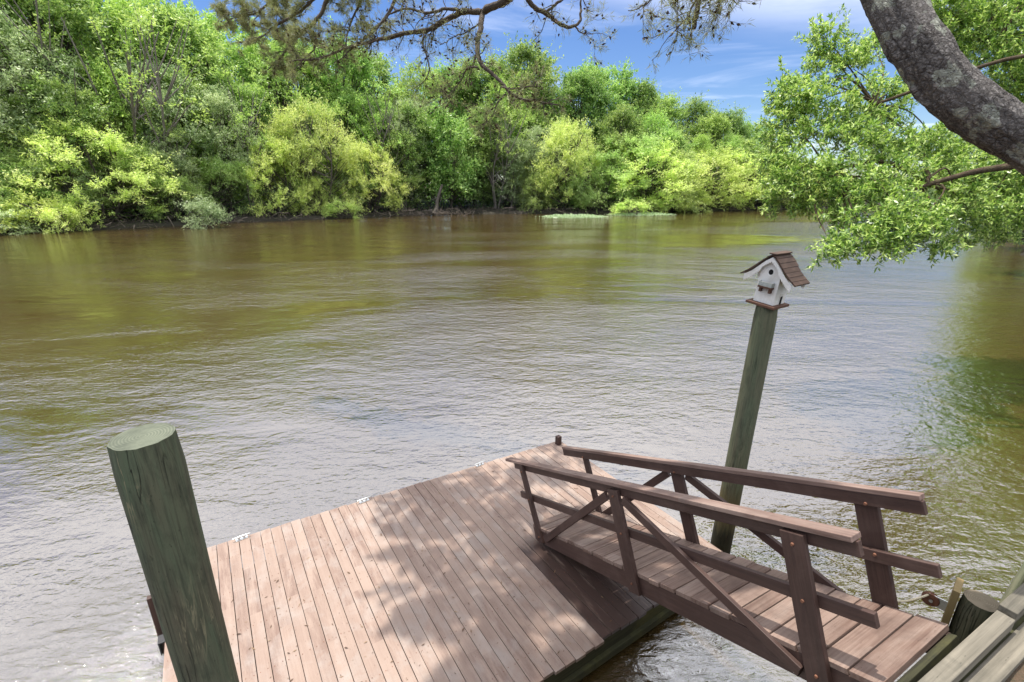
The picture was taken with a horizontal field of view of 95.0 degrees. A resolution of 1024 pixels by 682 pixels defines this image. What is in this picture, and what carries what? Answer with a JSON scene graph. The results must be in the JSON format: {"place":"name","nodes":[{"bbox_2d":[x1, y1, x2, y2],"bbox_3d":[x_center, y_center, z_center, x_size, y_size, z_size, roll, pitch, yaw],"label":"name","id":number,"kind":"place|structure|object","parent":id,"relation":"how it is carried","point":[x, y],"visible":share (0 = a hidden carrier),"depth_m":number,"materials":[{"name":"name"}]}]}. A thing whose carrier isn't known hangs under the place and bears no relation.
{"place":"outdoors","nodes":[
{"label":"outdoors","id":0,"kind":"place"},
{"bbox_2d":[0,192,986,233],"bbox_3d":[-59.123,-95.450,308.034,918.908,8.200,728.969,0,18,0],"label":"bank ground","id":1,"kind":"structure","parent":0,"point":[129,224],"depth_m":86.36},
{"bbox_2d":[0,202,54,234],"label":"bush","id":2,"kind":"object","parent":1,"relation":"on","point":[13,224],"visible":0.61,"depth_m":54.42,"materials":[{"name":"green plant"}]},
{"bbox_2d":[0,31,58,136],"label":"grey leaved tree","id":3,"kind":"object","parent":1,"relation":"on","point":[3,104],"visible":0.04,"depth_m":57.29,"materials":[{"name":"green plant"}]},
{"bbox_2d":[0,70,60,221],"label":"broadleaf tree","id":4,"kind":"object","parent":1,"relation":"on","point":[12,150],"visible":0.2,"depth_m":57.23,"materials":[{"name":"green plant"}]},
{"bbox_2d":[0,74,68,184],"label":"forest tree","id":5,"kind":"object","parent":1,"relation":"on","point":[7,124],"visible":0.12,"depth_m":56.59,"materials":[{"name":"green plant"}]},
{"bbox_2d":[0,144,75,220],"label":"understory shrub","id":6,"kind":"object","parent":1,"relation":"on","point":[26,192],"visible":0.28,"depth_m":57.22,"materials":[{"name":"green plant"}]},
{"bbox_2d":[0,186,85,233],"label":"bush","id":7,"kind":"object","parent":1,"relation":"on","point":[16,202],"visible":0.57,"depth_m":55.10,"materials":[{"name":"green plant"}]},
{"bbox_2d":[0,142,89,231],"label":"willow tree","id":8,"kind":"object","parent":1,"relation":"on","point":[6,195],"visible":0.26,"depth_m":56.32,"materials":[{"name":"green plant"}]},
{"bbox_2d":[0,106,109,208],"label":"willow tree","id":9,"kind":"object","parent":1,"relation":"on","point":[67,172],"visible":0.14,"depth_m":59.59,"materials":[{"name":"green plant"}]},
{"bbox_2d":[0,5,119,165],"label":"grey leaved tree","id":10,"kind":"object","parent":1,"relation":"on","point":[24,57],"visible":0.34,"depth_m":57.93,"materials":[{"name":"green plant"}]},
{"bbox_2d":[5,131,117,221],"bbox_3d":[-58.525,-20.795,60.020,11.654,12.153,10.166,-5,19,-16],"label":"understory shrub","id":11,"kind":"object","parent":1,"relation":"on","point":[80,178],"visible":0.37,"depth_m":60.01,"materials":[{"name":"green plant"}]},
{"bbox_2d":[31,196,93,233],"bbox_3d":[-53.765,-14.307,56.476,5.237,5.923,5.792,5,19,14],"label":"bush","id":12,"kind":"object","parent":1,"relation":"on","point":[66,219],"visible":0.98,"depth_m":56.23,"materials":[{"name":"green plant"}]},
{"bbox_2d":[0,0,136,213],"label":"bare tree","id":13,"kind":"object","parent":1,"relation":"on","point":[38,32],"visible":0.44,"depth_m":61.68,"materials":[{"name":"green plant"}]},
{"bbox_2d":[0,0,141,212],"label":"forest tree","id":14,"kind":"object","parent":1,"relation":"on","point":[79,10],"visible":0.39,"depth_m":63.49,"materials":[{"name":"green plant"}]},
{"bbox_2d":[14,66,131,217],"bbox_3d":[-57.547,-25.049,62.034,10.824,19.185,12.635,-1,18,-3],"label":"broadleaf tree","id":15,"kind":"object","parent":1,"relation":"on","point":[55,107],"visible":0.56,"depth_m":59.03,"materials":[{"name":"green plant"}]},
{"bbox_2d":[0,103,199,227],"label":"willow tree","id":16,"kind":"object","parent":1,"relation":"on","point":[110,138],"visible":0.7,"depth_m":59.21,"materials":[{"name":"green plant"}]},
{"bbox_2d":[51,0,175,77],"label":"forest tree","id":17,"kind":"object","parent":1,"relation":"on","point":[112,19],"visible":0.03,"depth_m":74.72,"materials":[{"name":"green plant"}]},
{"bbox_2d":[79,70,155,213],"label":"cypress tree","id":18,"kind":"object","parent":1,"relation":"on","point":[96,81],"visible":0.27,"depth_m":65.36,"materials":[{"name":"green plant"}]},
{"bbox_2d":[75,137,180,218],"bbox_3d":[-54.960,-22.408,66.389,12.797,11.898,14.616,15,23,39],"label":"understory shrub","id":19,"kind":"object","parent":1,"relation":"on","point":[125,162],"visible":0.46,"depth_m":63.54,"materials":[{"name":"green plant"}]},
{"bbox_2d":[47,0,232,146],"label":"forest tree","id":20,"kind":"object","parent":1,"relation":"on","point":[116,5],"visible":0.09,"depth_m":70.75,"materials":[{"name":"green plant"}]},
{"bbox_2d":[80,0,214,217],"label":"bare tree","id":21,"kind":"object","parent":1,"relation":"on","point":[138,86],"visible":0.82,"depth_m":64.36,"materials":[{"name":"green plant"}]},
{"bbox_2d":[91,85,233,214],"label":"willow tree","id":22,"kind":"object","parent":1,"relation":"on","point":[173,134],"visible":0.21,"depth_m":67.15,"materials":[{"name":"green plant"}]},
{"bbox_2d":[107,48,240,214],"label":"grey leaved tree","id":23,"kind":"object","parent":1,"relation":"on","point":[169,101],"visible":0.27,"depth_m":69.09,"materials":[{"name":"green plant"}]},
{"bbox_2d":[129,126,218,216],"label":"understory shrub","id":24,"kind":"object","parent":1,"relation":"on","point":[182,165],"visible":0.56,"depth_m":68.12,"materials":[{"name":"green plant"}]},
{"bbox_2d":[138,169,216,221],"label":"bush","id":25,"kind":"object","parent":1,"relation":"on","point":[181,184],"visible":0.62,"depth_m":68.17,"materials":[{"name":"green plant"}]},
{"bbox_2d":[100,0,259,137],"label":"forest tree","id":26,"kind":"object","parent":1,"relation":"on","point":[197,44],"visible":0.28,"depth_m":74.84,"materials":[{"name":"green plant"}]},
{"bbox_2d":[138,117,230,207],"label":"understory shrub","id":27,"kind":"object","parent":1,"relation":"on","point":[198,144],"visible":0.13,"depth_m":72.70,"materials":[{"name":"green plant"}]},
{"bbox_2d":[140,60,247,188],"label":"broadleaf tree","id":28,"kind":"object","parent":1,"relation":"on","point":[167,80],"visible":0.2,"depth_m":72.31,"materials":[{"name":"green plant"}]},
{"bbox_2d":[172,194,235,229],"bbox_3d":[-41.307,-17.038,63.256,6.710,5.906,6.531,-15,23,-38],"label":"bush","id":29,"kind":"object","parent":1,"relation":"on","point":[204,208],"visible":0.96,"depth_m":62.48,"materials":[{"name":"green plant"}]},
{"bbox_2d":[155,0,298,142],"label":"forest tree","id":30,"kind":"object","parent":1,"relation":"on","point":[211,19],"visible":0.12,"depth_m":84.66,"materials":[{"name":"green plant"}]},
{"bbox_2d":[192,150,266,214],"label":"bush","id":31,"kind":"object","parent":1,"relation":"on","point":[229,179],"visible":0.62,"depth_m":74.11,"materials":[{"name":"green plant"}]},
{"bbox_2d":[184,75,275,212],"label":"grey leaved tree","id":32,"kind":"object","parent":1,"relation":"on","point":[218,95],"visible":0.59,"depth_m":73.54,"materials":[{"name":"green plant"}]},
{"bbox_2d":[206,54,276,214],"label":"bare tree","id":33,"kind":"object","parent":1,"relation":"on","point":[246,132],"visible":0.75,"depth_m":75.46,"materials":[{"name":"green plant"}]},
{"bbox_2d":[206,74,287,211],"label":"broadleaf tree","id":34,"kind":"object","parent":1,"relation":"on","point":[245,96],"visible":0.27,"depth_m":79.06,"materials":[{"name":"green plant"}]},
{"bbox_2d":[233,134,321,216],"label":"willow tree","id":35,"kind":"object","parent":1,"relation":"on","point":[252,175],"visible":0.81,"depth_m":77.61,"materials":[{"name":"green plant"}]},
{"bbox_2d":[241,136,325,211],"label":"understory shrub","id":36,"kind":"object","parent":1,"relation":"on","point":[279,167],"visible":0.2,"depth_m":81.36,"materials":[{"name":"green plant"}]},
{"bbox_2d":[225,24,354,174],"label":"forest tree","id":37,"kind":"object","parent":1,"relation":"on","point":[273,46],"visible":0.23,"depth_m":85.56,"materials":[{"name":"green plant"}]},
{"bbox_2d":[262,107,326,210],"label":"grey leaved tree","id":38,"kind":"object","parent":1,"relation":"on","point":[299,171],"visible":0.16,"depth_m":83.15,"materials":[{"name":"green plant"}]},
{"bbox_2d":[251,32,354,174],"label":"forest tree","id":39,"kind":"object","parent":1,"relation":"on","point":[307,73],"visible":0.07,"depth_m":90.97,"materials":[{"name":"green plant"}]},
{"bbox_2d":[283,97,327,208],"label":"bare tree","id":40,"kind":"object","parent":1,"relation":"on","point":[308,108],"visible":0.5,"depth_m":81.15,"materials":[{"name":"green plant"}]},
{"bbox_2d":[251,93,372,215],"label":"willow tree","id":41,"kind":"object","parent":1,"relation":"on","point":[337,150],"visible":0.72,"depth_m":80.75,"materials":[{"name":"green plant"}]},
{"bbox_2d":[294,176,332,215],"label":"willow tree","id":42,"kind":"object","parent":1,"relation":"on","point":[308,189],"visible":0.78,"depth_m":82.14,"materials":[{"name":"green plant"}]},
{"bbox_2d":[287,79,388,195],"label":"cypress tree","id":43,"kind":"object","parent":1,"relation":"on","point":[331,93],"visible":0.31,"depth_m":89.54,"materials":[{"name":"green plant"}]},
{"bbox_2d":[319,197,364,218],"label":"bush","id":44,"kind":"object","parent":1,"relation":"on","point":[334,206],"visible":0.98,"depth_m":82.69,"materials":[{"name":"green plant"}]},
{"bbox_2d":[293,15,398,173],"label":"forest tree","id":45,"kind":"object","parent":1,"relation":"on","point":[366,71],"visible":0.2,"depth_m":91.46,"materials":[{"name":"green plant"}]},
{"bbox_2d":[332,80,400,206],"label":"broadleaf tree","id":46,"kind":"object","parent":1,"relation":"on","point":[363,128],"visible":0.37,"depth_m":92.06,"materials":[{"name":"green plant"}]},
{"bbox_2d":[343,160,390,211],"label":"understory shrub","id":47,"kind":"object","parent":1,"relation":"on","point":[369,186],"visible":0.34,"depth_m":89.71,"materials":[{"name":"green plant"}]},
{"bbox_2d":[327,132,418,212],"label":"willow tree","id":48,"kind":"object","parent":1,"relation":"on","point":[368,156],"visible":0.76,"depth_m":88.06,"materials":[{"name":"green plant"}]},
{"bbox_2d":[340,51,407,122],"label":"forest tree","id":49,"kind":"object","parent":1,"relation":"on","point":[380,66],"visible":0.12,"depth_m":103.94,"materials":[{"name":"green plant"}]},
{"bbox_2d":[347,74,415,209],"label":"broadleaf tree","id":50,"kind":"object","parent":1,"relation":"on","point":[386,118],"visible":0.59,"depth_m":89.84,"materials":[{"name":"green plant"}]},
{"bbox_2d":[380,92,430,198],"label":"grey leaved tree","id":51,"kind":"object","parent":1,"relation":"on","point":[405,128],"visible":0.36,"depth_m":94.13,"materials":[{"name":"green plant"}]},
{"bbox_2d":[383,152,435,208],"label":"understory shrub","id":52,"kind":"object","parent":1,"relation":"on","point":[407,178],"visible":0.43,"depth_m":95.23,"materials":[{"name":"green plant"}]},
{"bbox_2d":[375,96,450,208],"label":"broadleaf tree","id":53,"kind":"object","parent":1,"relation":"on","point":[419,119],"visible":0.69,"depth_m":93.08,"materials":[{"name":"green plant"}]},
{"bbox_2d":[372,56,474,204],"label":"forest tree","id":54,"kind":"object","parent":1,"relation":"on","point":[406,85],"visible":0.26,"depth_m":101.68,"materials":[{"name":"green plant"}]},
{"bbox_2d":[409,95,488,207],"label":"broadleaf tree","id":55,"kind":"object","parent":1,"relation":"on","point":[442,124],"visible":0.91,"depth_m":96.11,"materials":[{"name":"green plant"}]},
{"bbox_2d":[410,50,488,202],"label":"forest tree","id":56,"kind":"object","parent":1,"relation":"on","point":[459,105],"visible":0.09,"depth_m":109.80,"materials":[{"name":"green plant"}]},
{"bbox_2d":[3,191,931,233],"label":"dead twigs","id":57,"kind":"object","parent":1,"relation":"on","point":[286,213],"visible":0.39,"depth_m":88.81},
{"bbox_2d":[443,48,518,203],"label":"forest tree","id":58,"kind":"object","parent":1,"relation":"on","point":[485,75],"visible":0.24,"depth_m":110.39,"materials":[{"name":"green plant"}]},
{"bbox_2d":[457,101,521,206],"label":"broadleaf tree","id":59,"kind":"object","parent":1,"relation":"on","point":[478,116],"visible":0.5,"depth_m":101.10,"materials":[{"name":"green plant"}]},
{"bbox_2d":[29,164,963,223],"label":"undergrowth","id":60,"kind":"object","parent":1,"relation":"on","point":[424,191],"visible":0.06,"depth_m":95.82,"materials":[{"name":"green plant"}]},
{"bbox_2d":[468,134,533,205],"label":"understory shrub","id":61,"kind":"object","parent":1,"relation":"on","point":[497,170],"visible":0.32,"depth_m":103.19,"materials":[{"name":"green plant"}]},
{"bbox_2d":[457,65,547,203],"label":"forest tree","id":62,"kind":"object","parent":1,"relation":"on","point":[498,86],"visible":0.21,"depth_m":105.60,"materials":[{"name":"green plant"}]},
{"bbox_2d":[475,101,532,207],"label":"bare tree","id":63,"kind":"object","parent":1,"relation":"on","point":[495,160],"visible":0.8,"depth_m":99.50,"materials":[{"name":"green plant"}]},
{"bbox_2d":[497,136,530,206],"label":"willow tree","id":64,"kind":"object","parent":1,"relation":"on","point":[514,168],"visible":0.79,"depth_m":100.91,"materials":[{"name":"green plant"}]},
{"bbox_2d":[493,92,555,193],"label":"tree","id":65,"kind":"object","parent":1,"relation":"on","point":[532,117],"visible":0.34,"depth_m":105.19,"materials":[{"name":"green plant"}]},
{"bbox_2d":[471,30,578,167],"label":"forest tree","id":66,"kind":"object","parent":1,"relation":"on","point":[523,53],"visible":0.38,"depth_m":107.32,"materials":[{"name":"green plant"}]},
{"bbox_2d":[508,120,567,206],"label":"grey leaved tree","id":67,"kind":"object","parent":1,"relation":"on","point":[531,136],"visible":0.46,"depth_m":99.45,"materials":[{"name":"green plant"}]},
{"bbox_2d":[514,167,563,212],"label":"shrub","id":68,"kind":"object","parent":1,"relation":"on","point":[528,197],"visible":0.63,"depth_m":99.81,"materials":[{"name":"green plant"}]},
{"bbox_2d":[524,114,609,209],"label":"willow tree","id":69,"kind":"object","parent":1,"relation":"on","point":[564,143],"visible":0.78,"depth_m":96.23,"materials":[{"name":"green plant"}]},
{"bbox_2d":[542,56,626,172],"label":"forest tree","id":70,"kind":"object","parent":1,"relation":"on","point":[572,83],"visible":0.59,"depth_m":104.12,"materials":[{"name":"green plant"}]},
{"bbox_2d":[559,154,643,211],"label":"willow tree","id":71,"kind":"object","parent":1,"relation":"on","point":[594,194],"visible":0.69,"depth_m":97.55,"materials":[{"name":"green plant"}]},
{"bbox_2d":[548,53,656,200],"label":"forest tree","id":72,"kind":"object","parent":1,"relation":"on","point":[624,89],"visible":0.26,"depth_m":108.33,"materials":[{"name":"green plant"}]},
{"bbox_2d":[591,99,657,201],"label":"broadleaf tree","id":73,"kind":"object","parent":1,"relation":"on","point":[613,119],"visible":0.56,"depth_m":100.77,"materials":[{"name":"green plant"}]},
{"bbox_2d":[586,125,672,208],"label":"willow tree","id":74,"kind":"object","parent":1,"relation":"on","point":[637,150],"visible":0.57,"depth_m":97.22,"materials":[{"name":"green plant"}]},
{"bbox_2d":[592,70,674,175],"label":"forest tree","id":75,"kind":"object","parent":1,"relation":"on","point":[648,89],"visible":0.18,"depth_m":110.44,"materials":[{"name":"green plant"}]},
{"bbox_2d":[586,134,716,212],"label":"willow tree","id":76,"kind":"object","parent":1,"relation":"on","point":[668,172],"visible":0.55,"depth_m":98.17,"materials":[{"name":"green plant"}]},
{"bbox_2d":[626,86,689,147],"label":"forest tree","id":77,"kind":"object","parent":1,"relation":"on","point":[671,102],"visible":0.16,"depth_m":111.00,"materials":[{"name":"green plant"}]},
{"bbox_2d":[636,101,681,206],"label":"tree","id":78,"kind":"object","parent":1,"relation":"on","point":[658,120],"visible":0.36,"depth_m":103.50,"materials":[{"name":"green plant"}]},
{"bbox_2d":[615,142,711,213],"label":"willow tree","id":79,"kind":"object","parent":1,"relation":"on","point":[694,195],"visible":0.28,"depth_m":101.76,"materials":[{"name":"green plant"}]},
{"bbox_2d":[656,126,700,185],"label":"broadleaf tree","id":80,"kind":"object","parent":1,"relation":"on","point":[685,147],"visible":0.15,"depth_m":105.68,"materials":[{"name":"green plant"}]},
{"bbox_2d":[654,150,720,211],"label":"willow tree","id":81,"kind":"object","parent":1,"relation":"on","point":[700,183],"visible":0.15,"depth_m":103.58,"materials":[{"name":"green plant"}]},
{"bbox_2d":[669,90,726,152],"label":"forest tree","id":82,"kind":"object","parent":1,"relation":"on","point":[701,108],"visible":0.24,"depth_m":122.72,"materials":[{"name":"green plant"}]},
{"bbox_2d":[687,129,721,202],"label":"cypress tree","id":83,"kind":"object","parent":1,"relation":"on","point":[703,138],"visible":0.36,"depth_m":112.37,"materials":[{"name":"green plant"}]},
{"bbox_2d":[664,142,755,210],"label":"willow tree","id":84,"kind":"object","parent":1,"relation":"on","point":[723,162],"visible":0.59,"depth_m":108.43,"materials":[{"name":"green plant"}]},
{"bbox_2d":[684,104,749,184],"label":"forest tree","id":85,"kind":"object","parent":1,"relation":"on","point":[719,127],"visible":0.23,"depth_m":117.37,"materials":[{"name":"green plant"}]},
{"bbox_2d":[709,131,752,205],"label":"cypress tree","id":86,"kind":"object","parent":1,"relation":"on","point":[734,142],"visible":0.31,"depth_m":114.90,"materials":[{"name":"green plant"}]},
{"bbox_2d":[713,101,754,143],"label":"forest tree","id":87,"kind":"object","parent":1,"relation":"on","point":[739,125],"visible":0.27,"depth_m":123.70,"materials":[{"name":"green plant"}]},
{"bbox_2d":[706,148,785,210],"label":"willow tree","id":88,"kind":"object","parent":1,"relation":"on","point":[754,183],"visible":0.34,"depth_m":111.12,"materials":[{"name":"green plant"}]},
{"bbox_2d":[736,116,776,153],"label":"forest tree","id":89,"kind":"object","parent":1,"relation":"on","point":[756,132],"visible":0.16,"depth_m":126.32,"materials":[{"name":"green plant"}]},
{"bbox_2d":[0,190,1023,681],"bbox_3d":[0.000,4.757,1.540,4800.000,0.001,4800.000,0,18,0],"label":"river water","id":90,"kind":"structure","parent":0,"point":[276,374],"depth_m":12.81,"materials":[{"name":"liquid"}]},
{"bbox_2d":[107,423,238,681],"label":"mooring pile","id":91,"kind":"object","parent":90,"relation":"in","point":[151,475],"visible":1,"depth_m":2.23,"materials":[{"name":"wood"}]},
{"bbox_2d":[147,435,720,681],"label":"floating dock","id":92,"kind":"object","parent":90,"relation":"on","point":[504,643],"visible":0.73,"depth_m":5.63,"materials":[{"name":"paint"}]},
{"bbox_2d":[231,456,677,681],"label":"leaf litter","id":93,"kind":"object","parent":92,"relation":"on","point":[429,591],"visible":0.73,"depth_m":5.56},
{"bbox_2d":[505,446,958,681],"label":"gangway","id":94,"kind":"object","parent":92,"relation":"on","point":[803,618],"visible":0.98,"depth_m":3.59,"materials":[{"name":"paint"}]},
{"bbox_2d":[400,184,473,215],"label":"tree root","id":95,"kind":"object","parent":90,"relation":"in","point":[435,211],"visible":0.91,"depth_m":92.61,"materials":[{"name":"brown plant"}]},
{"bbox_2d":[608,195,652,214],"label":"bush","id":96,"kind":"object","parent":90,"relation":"in","point":[621,206],"visible":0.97,"depth_m":92.98,"materials":[{"name":"green plant"}]},
{"bbox_2d":[710,305,777,553],"bbox_3d":[3.009,2.267,6.527,0.399,5.671,0.298,0,18,0],"label":"mooring pile","id":97,"kind":"object","parent":90,"relation":"in","point":[753,378],"visible":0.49,"depth_m":5.99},
{"bbox_2d":[740,251,809,309],"bbox_3d":[3.126,-0.743,5.594,0.367,0.634,0.657,-12,27,-32],"label":"birdhouse","id":98,"kind":"object","parent":97,"relation":"on","point":[779,272],"visible":1,"depth_m":5.50,"materials":[{"name":"white paint"}]},
{"bbox_2d":[921,577,999,643],"bbox_3d":[3.386,4.061,4.199,0.258,4.686,0.432,-6,19,-18],"label":"short pile","id":99,"kind":"object","parent":90,"relation":"in","point":[974,610],"visible":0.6,"depth_m":3.47,"materials":[{"name":"wood"}]},
{"bbox_2d":[101,0,1023,188],"label":"sky","id":100,"kind":"structure","parent":0,"point":[739,69],"materials":[{"name":"blue"}]},
{"bbox_2d":[1005,660,1023,681],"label":"lawn ground","id":101,"kind":"structure","parent":0,"point":[1017,675],"depth_m":2.81,"materials":[{"name":"brown soil"}]},
{"bbox_2d":[208,0,1023,175],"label":"pine tree","id":102,"kind":"object","parent":101,"relation":"on","point":[952,88],"visible":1,"depth_m":7.39,"materials":[{"name":"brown plant"}]},
{"bbox_2d":[918,583,1023,681],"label":"bulkhead","id":103,"kind":"object","parent":101,"relation":"on","point":[990,648],"visible":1,"depth_m":2.86,"materials":[{"name":"wood"}]},
{"bbox_2d":[999,562,1023,602],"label":"leaning pole","id":104,"kind":"object","parent":103,"relation":"attached to","point":[1016,582],"visible":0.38,"depth_m":4.20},
{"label":"near bank ground","id":105,"kind":"structure","parent":0,"visible":0},
{"bbox_2d":[740,0,1023,272],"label":"oak tree","id":106,"kind":"object","parent":105,"relation":"on","point":[989,22],"visible":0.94,"depth_m":10.62,"materials":[{"name":"green plant"}]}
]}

